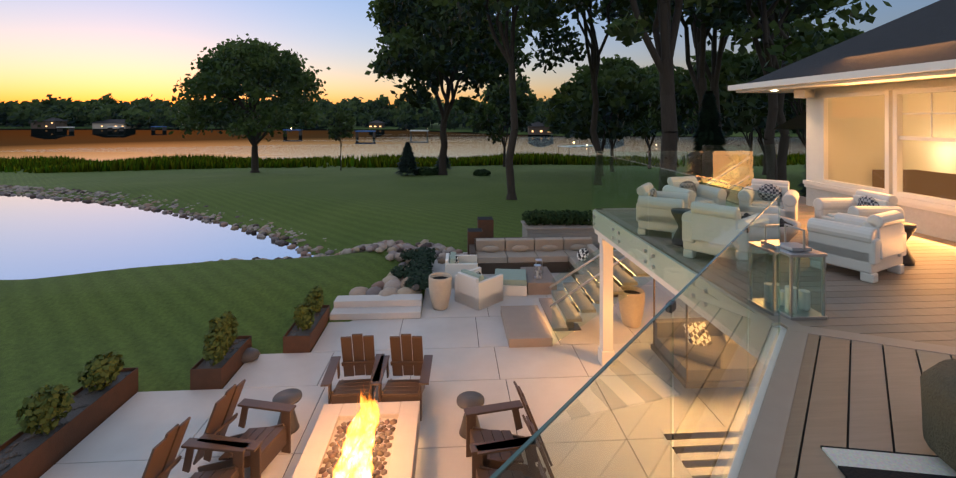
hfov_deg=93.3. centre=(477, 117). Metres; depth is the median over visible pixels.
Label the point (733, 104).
tree
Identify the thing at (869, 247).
club armchair
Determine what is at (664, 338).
hanging daybed
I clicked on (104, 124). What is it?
house
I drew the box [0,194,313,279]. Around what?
pond water
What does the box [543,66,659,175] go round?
tree
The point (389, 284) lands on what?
lawn edge boulders
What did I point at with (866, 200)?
club chair pillows
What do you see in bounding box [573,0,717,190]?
tree grove
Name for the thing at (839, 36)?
tree
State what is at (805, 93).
ceiling light
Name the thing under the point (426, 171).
lawn shrubs
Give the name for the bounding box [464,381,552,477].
adirondack chair
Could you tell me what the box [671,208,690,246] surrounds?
hourglass table
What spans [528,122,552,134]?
house
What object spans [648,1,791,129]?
tree grove
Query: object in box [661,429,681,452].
under deck rug
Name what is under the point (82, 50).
sky
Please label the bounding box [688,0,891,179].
tree grove
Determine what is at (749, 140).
tree
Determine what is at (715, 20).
tree grove
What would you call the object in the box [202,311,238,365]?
corten trough shrubs
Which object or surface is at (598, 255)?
stair handrails
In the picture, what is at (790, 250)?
deck lantern frame
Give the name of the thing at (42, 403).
corten trough shrubs
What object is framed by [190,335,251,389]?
corten trough
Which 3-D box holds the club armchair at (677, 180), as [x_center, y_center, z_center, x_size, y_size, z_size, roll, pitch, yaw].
[3.594,1.370,7.555,0.783,0.696,0.654,0,0,-14]
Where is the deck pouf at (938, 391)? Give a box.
[920,359,955,470]
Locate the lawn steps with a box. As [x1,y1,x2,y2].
[330,294,421,319]
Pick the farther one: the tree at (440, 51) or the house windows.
the tree at (440, 51)
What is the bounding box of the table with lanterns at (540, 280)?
[520,259,556,294]
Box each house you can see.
[31,117,66,128]
[92,119,135,128]
[369,120,384,127]
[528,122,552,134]
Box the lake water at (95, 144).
[0,128,805,160]
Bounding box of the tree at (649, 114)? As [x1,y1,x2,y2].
[624,63,695,168]
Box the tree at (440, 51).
[365,0,534,174]
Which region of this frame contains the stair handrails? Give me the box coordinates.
[549,157,749,306]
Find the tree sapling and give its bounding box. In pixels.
[327,107,355,170]
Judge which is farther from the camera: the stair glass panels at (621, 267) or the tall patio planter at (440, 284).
the tall patio planter at (440, 284)
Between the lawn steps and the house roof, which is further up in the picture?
the house roof
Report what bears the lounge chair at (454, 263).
on the patio slabs
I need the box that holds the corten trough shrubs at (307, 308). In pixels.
[292,285,323,330]
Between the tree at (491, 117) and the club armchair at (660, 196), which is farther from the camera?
the tree at (491, 117)
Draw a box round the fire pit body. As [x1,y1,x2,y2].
[292,401,419,477]
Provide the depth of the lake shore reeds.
72.39 m
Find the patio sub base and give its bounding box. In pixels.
[176,285,655,477]
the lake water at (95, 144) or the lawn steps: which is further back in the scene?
the lake water at (95, 144)
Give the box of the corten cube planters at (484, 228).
[467,216,493,254]
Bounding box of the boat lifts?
[57,126,428,136]
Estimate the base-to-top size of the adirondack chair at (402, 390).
0.985 m
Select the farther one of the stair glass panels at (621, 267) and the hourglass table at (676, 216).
the stair glass panels at (621, 267)
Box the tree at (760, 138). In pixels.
[729,98,805,174]
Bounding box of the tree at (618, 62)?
[572,54,658,171]
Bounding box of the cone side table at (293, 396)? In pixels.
[272,388,301,434]
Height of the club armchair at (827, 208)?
0.696 m
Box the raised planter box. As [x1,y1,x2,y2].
[521,220,598,244]
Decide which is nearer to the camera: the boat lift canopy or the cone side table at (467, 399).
the cone side table at (467, 399)
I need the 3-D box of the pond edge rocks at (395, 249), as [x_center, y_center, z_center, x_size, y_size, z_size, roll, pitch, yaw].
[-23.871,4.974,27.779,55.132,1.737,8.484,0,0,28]
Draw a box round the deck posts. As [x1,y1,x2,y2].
[598,236,614,365]
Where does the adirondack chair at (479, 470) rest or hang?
on the patio slabs
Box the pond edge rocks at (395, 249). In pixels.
[0,185,466,265]
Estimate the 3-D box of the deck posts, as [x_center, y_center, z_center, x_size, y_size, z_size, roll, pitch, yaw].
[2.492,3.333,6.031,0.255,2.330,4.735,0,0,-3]
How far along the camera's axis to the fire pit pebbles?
5.57 m
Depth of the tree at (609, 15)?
34.44 m
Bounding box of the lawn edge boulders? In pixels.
[349,264,420,295]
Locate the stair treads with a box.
[501,251,648,347]
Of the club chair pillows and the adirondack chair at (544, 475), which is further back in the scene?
the club chair pillows
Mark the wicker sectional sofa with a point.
(561, 254)
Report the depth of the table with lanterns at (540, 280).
11.63 m
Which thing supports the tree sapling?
on the lawn
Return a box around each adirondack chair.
[142,417,249,477]
[193,379,295,477]
[320,333,384,403]
[371,334,432,420]
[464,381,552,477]
[470,416,553,477]
[537,463,545,477]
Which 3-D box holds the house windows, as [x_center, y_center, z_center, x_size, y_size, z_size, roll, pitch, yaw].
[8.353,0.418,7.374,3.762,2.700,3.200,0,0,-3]
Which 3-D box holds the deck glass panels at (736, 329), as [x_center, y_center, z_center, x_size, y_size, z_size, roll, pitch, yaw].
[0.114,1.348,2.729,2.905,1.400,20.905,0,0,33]
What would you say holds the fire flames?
on the fire pit body
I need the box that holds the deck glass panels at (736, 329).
[499,145,780,477]
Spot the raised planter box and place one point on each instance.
(546, 230)
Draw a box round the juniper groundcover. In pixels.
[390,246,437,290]
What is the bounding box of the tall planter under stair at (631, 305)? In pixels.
[618,285,644,327]
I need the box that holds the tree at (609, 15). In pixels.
[508,0,682,184]
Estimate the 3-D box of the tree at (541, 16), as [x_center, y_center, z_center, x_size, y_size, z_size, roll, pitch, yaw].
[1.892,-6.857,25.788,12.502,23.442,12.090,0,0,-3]
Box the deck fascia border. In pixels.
[593,189,955,477]
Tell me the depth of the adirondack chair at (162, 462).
5.30 m
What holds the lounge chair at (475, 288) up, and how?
on the patio slabs
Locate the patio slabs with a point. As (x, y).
(125, 439)
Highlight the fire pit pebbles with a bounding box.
[318,419,396,477]
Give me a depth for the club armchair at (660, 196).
6.52 m
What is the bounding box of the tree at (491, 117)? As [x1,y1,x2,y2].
[464,75,543,166]
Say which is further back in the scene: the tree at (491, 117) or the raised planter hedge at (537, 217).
the tree at (491, 117)
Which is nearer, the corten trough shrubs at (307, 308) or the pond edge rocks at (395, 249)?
the corten trough shrubs at (307, 308)
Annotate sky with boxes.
[0,0,938,106]
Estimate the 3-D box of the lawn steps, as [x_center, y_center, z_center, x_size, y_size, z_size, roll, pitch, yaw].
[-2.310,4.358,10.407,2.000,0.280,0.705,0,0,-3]
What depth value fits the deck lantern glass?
3.89 m
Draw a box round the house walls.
[803,78,955,241]
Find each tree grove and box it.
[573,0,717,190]
[610,0,802,111]
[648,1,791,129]
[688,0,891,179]
[717,0,839,180]
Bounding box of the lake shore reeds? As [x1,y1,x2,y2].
[0,151,805,172]
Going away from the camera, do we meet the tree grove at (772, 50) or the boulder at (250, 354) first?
the boulder at (250, 354)
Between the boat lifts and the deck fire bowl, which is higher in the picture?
the boat lifts
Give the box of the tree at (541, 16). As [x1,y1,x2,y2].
[413,0,601,199]
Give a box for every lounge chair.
[445,252,477,288]
[455,267,502,310]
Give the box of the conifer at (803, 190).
[797,157,805,196]
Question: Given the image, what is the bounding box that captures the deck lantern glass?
[780,254,824,315]
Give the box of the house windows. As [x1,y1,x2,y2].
[821,86,955,206]
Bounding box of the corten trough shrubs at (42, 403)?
[15,351,124,434]
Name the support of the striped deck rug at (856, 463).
on the deck boards
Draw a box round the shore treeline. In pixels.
[0,93,801,133]
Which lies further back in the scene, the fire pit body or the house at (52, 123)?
the house at (52, 123)
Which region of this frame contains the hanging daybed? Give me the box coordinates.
[651,278,694,388]
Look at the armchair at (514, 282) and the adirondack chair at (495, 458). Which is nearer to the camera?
the adirondack chair at (495, 458)
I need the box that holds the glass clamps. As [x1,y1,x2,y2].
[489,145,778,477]
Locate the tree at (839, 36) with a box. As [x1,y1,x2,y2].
[741,23,863,147]
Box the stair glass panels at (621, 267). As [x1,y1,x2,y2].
[552,156,745,343]
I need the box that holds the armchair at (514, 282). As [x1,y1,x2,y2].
[494,269,526,295]
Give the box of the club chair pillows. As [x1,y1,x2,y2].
[650,180,878,205]
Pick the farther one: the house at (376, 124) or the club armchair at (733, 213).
the house at (376, 124)
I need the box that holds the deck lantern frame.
[780,224,827,319]
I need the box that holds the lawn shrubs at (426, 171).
[412,166,751,188]
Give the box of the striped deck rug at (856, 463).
[820,445,955,477]
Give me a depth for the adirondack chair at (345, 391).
7.30 m
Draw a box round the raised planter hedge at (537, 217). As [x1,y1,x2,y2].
[522,209,592,225]
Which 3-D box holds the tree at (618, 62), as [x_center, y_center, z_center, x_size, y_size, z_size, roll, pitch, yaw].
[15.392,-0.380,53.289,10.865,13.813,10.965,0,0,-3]
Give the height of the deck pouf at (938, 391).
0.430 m
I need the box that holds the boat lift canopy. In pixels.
[557,145,593,155]
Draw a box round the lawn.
[0,122,805,444]
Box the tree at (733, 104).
[647,48,776,136]
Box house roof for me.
[728,0,955,128]
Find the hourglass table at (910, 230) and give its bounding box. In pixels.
[902,222,916,265]
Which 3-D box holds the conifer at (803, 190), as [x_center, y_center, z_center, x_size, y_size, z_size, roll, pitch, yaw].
[11.505,2.462,15.074,2.224,4.231,2.250,0,0,26]
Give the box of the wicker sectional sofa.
[469,236,622,296]
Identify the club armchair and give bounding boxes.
[636,182,689,237]
[663,176,726,208]
[681,201,759,258]
[738,179,798,220]
[807,210,906,282]
[813,189,904,221]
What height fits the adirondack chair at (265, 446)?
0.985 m
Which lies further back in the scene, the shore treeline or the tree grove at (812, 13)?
the shore treeline
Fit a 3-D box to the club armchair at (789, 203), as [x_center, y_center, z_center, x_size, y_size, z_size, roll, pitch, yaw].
[4.642,1.370,7.214,0.783,0.696,0.654,0,0,38]
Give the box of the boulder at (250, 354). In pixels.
[241,347,260,362]
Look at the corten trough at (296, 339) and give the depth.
8.88 m
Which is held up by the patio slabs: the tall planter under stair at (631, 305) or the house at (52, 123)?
the tall planter under stair at (631, 305)
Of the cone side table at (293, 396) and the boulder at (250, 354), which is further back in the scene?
the boulder at (250, 354)
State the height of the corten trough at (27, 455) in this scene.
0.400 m
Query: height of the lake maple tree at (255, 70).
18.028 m
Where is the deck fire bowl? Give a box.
[740,212,800,241]
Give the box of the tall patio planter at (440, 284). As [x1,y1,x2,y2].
[429,272,451,310]
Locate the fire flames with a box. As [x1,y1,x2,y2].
[332,389,379,477]
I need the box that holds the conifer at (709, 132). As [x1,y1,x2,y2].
[682,91,738,188]
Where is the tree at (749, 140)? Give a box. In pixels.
[742,128,778,170]
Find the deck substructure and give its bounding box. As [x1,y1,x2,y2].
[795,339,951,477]
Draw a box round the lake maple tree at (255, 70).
[163,33,330,172]
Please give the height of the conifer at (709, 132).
5.636 m
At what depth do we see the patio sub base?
7.46 m
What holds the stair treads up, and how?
on the patio slabs
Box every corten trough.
[0,367,137,477]
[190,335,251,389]
[283,305,329,352]
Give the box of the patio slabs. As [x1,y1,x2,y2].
[40,250,695,477]
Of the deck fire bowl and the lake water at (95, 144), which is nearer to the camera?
the deck fire bowl
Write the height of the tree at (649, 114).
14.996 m
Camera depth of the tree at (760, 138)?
48.60 m
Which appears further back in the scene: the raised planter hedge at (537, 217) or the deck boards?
the raised planter hedge at (537, 217)
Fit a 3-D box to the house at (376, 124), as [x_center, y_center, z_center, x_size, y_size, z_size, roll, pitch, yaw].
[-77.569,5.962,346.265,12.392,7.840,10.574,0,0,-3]
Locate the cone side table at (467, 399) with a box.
[457,391,483,438]
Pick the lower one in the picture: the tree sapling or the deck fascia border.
the deck fascia border
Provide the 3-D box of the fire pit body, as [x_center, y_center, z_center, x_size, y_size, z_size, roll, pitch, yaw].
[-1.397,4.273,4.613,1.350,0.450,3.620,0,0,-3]
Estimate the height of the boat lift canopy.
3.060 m
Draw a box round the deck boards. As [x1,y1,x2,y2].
[597,190,955,477]
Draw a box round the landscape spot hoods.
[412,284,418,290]

